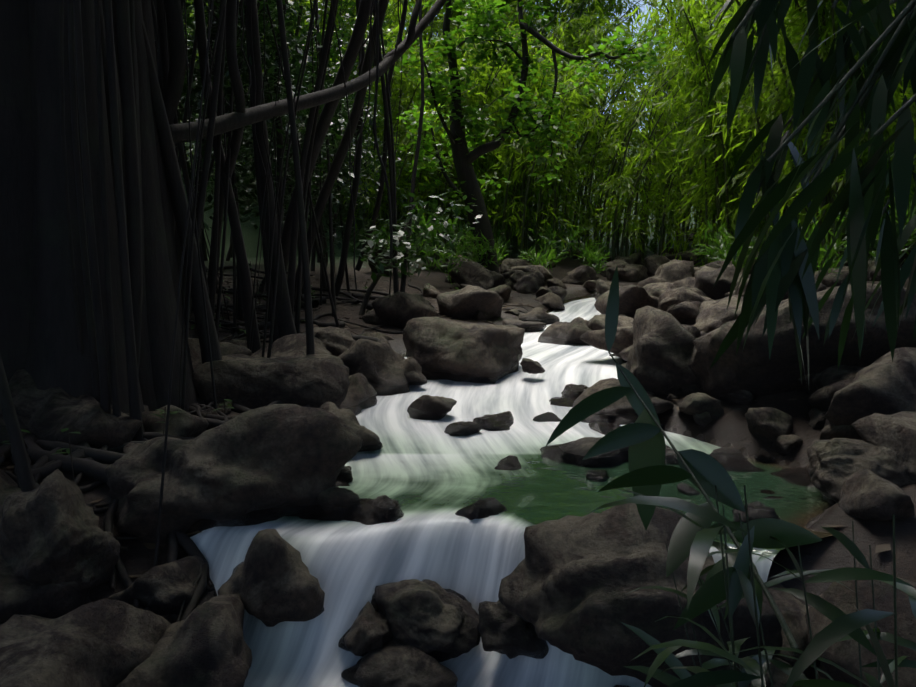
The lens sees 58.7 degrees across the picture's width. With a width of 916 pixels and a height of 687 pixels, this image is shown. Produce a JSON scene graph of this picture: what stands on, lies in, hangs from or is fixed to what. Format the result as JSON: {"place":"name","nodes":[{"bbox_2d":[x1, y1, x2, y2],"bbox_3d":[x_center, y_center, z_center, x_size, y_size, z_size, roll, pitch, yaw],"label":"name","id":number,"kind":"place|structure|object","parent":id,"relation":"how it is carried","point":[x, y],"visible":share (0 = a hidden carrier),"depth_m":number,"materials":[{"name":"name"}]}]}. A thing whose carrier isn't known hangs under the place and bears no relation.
{"place":"outdoors","nodes":[
{"label":"outdoors","id":0,"kind":"place"},
{"bbox_2d":[0,14,915,686],"bbox_3d":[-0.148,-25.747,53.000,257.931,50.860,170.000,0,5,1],"label":"ground","id":1,"kind":"structure","parent":0,"point":[728,428],"depth_m":7.02,"materials":[{"name":"brown soil"}]},
{"bbox_2d":[1,264,457,453],"bbox_3d":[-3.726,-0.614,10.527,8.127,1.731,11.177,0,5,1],"label":"seedling leaves","id":2,"kind":"object","parent":1,"relation":"on","point":[66,429],"visible":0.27,"depth_m":6.03,"materials":[{"name":"green plant"}]},
{"bbox_2d":[0,0,528,621],"bbox_3d":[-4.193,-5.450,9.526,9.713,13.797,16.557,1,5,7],"label":"banyan tree","id":3,"kind":"object","parent":1,"relation":"on","point":[106,282],"visible":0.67,"depth_m":6.61,"materials":[{"name":"brown plant"}]},
{"bbox_2d":[23,261,534,507],"bbox_3d":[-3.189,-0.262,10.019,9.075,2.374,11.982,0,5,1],"label":"fallen twigs","id":4,"kind":"object","parent":1,"relation":"on","point":[108,503],"visible":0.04,"depth_m":10.81,"materials":[{"name":"brown wood"}]},
{"bbox_2d":[185,0,415,314],"bbox_3d":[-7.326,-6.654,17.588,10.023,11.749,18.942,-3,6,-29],"label":"understory tree branches","id":5,"kind":"object","parent":1,"relation":"on","point":[316,248],"visible":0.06,"depth_m":13.25,"materials":[{"name":"brown plant"}]},
{"bbox_2d":[155,0,482,282],"bbox_3d":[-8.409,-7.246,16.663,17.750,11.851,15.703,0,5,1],"label":"leaves","id":6,"kind":"object","parent":1,"relation":"on","point":[250,185],"visible":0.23,"depth_m":12.30,"materials":[{"name":"green plant"}]},
{"bbox_2d":[0,224,915,686],"bbox_3d":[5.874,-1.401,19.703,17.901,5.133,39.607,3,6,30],"label":"boulder","id":7,"kind":"object","parent":1,"relation":"on","point":[568,584],"visible":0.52,"depth_m":4.94,"materials":[{"name":"grey stone"}]},
{"bbox_2d":[7,272,915,579],"bbox_3d":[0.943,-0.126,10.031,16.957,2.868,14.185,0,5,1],"label":"fallen leaves","id":8,"kind":"object","parent":1,"relation":"on","point":[877,550],"visible":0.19,"depth_m":7.27,"materials":[{"name":"brown plant"}]},
{"bbox_2d":[410,0,645,272],"bbox_3d":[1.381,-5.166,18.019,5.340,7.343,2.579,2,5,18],"label":"tree trunk","id":9,"kind":"object","parent":1,"relation":"on","point":[463,161],"visible":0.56,"depth_m":18.50,"materials":[{"name":"brown plant"}]},
{"bbox_2d":[384,0,668,208],"bbox_3d":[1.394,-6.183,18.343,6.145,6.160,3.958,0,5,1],"label":"tree foliage","id":10,"kind":"object","parent":9,"relation":"attached to","point":[491,21],"visible":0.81,"depth_m":18.12,"materials":[{"name":"green plant"}]},
{"bbox_2d":[180,0,915,266],"bbox_3d":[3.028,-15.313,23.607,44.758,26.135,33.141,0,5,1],"label":"bamboo leaves","id":11,"kind":"object","parent":1,"relation":"on","point":[687,103],"visible":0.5,"depth_m":22.30,"materials":[{"name":"green plant"}]},
{"bbox_2d":[183,0,915,267],"bbox_3d":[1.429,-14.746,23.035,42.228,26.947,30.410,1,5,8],"label":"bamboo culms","id":12,"kind":"object","parent":1,"relation":"on","point":[615,244],"visible":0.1,"depth_m":22.98,"materials":[{"name":"green plant"}]},
{"bbox_2d":[409,237,875,270],"bbox_3d":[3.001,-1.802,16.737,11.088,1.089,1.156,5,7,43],"label":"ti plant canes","id":13,"kind":"object","parent":1,"relation":"on","point":[870,259],"visible":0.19,"depth_m":20.00,"materials":[{"name":"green plant"}]},
{"bbox_2d":[400,205,914,264],"bbox_3d":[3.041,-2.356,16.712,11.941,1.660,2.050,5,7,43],"label":"flowers","id":14,"kind":"object","parent":13,"relation":"attached to","point":[433,235],"visible":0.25,"depth_m":19.95,"materials":[{"name":"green plant"}]},
{"bbox_2d":[386,176,915,283],"bbox_3d":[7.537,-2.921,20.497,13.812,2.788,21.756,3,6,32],"label":"bank bushes foliage","id":15,"kind":"object","parent":1,"relation":"on","point":[591,257],"visible":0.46,"depth_m":18.04,"materials":[{"name":"green plant"}]},
{"bbox_2d":[608,0,915,686],"bbox_3d":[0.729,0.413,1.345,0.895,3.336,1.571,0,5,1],"label":"plant stems","id":16,"kind":"object","parent":1,"relation":"on","point":[908,9],"visible":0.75,"depth_m":1.17,"materials":[{"name":"green plant"}]},
{"bbox_2d":[545,0,915,686],"bbox_3d":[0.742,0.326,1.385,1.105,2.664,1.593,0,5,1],"label":"bamboo leaves","id":17,"kind":"object","parent":16,"relation":"attached to","point":[787,258],"visible":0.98,"depth_m":1.09,"materials":[{"name":"green plant"}]},
{"bbox_2d":[190,298,842,686],"bbox_3d":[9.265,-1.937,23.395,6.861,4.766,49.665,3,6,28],"label":"stream water","id":18,"kind":"structure","parent":0,"point":[432,476],"depth_m":5.09,"materials":[{"name":"white liquid"}]},
{"bbox_2d":[405,0,713,131],"label":"sky","id":19,"kind":"structure","parent":0,"point":[643,8],"materials":[{"name":"blue"}]}
]}

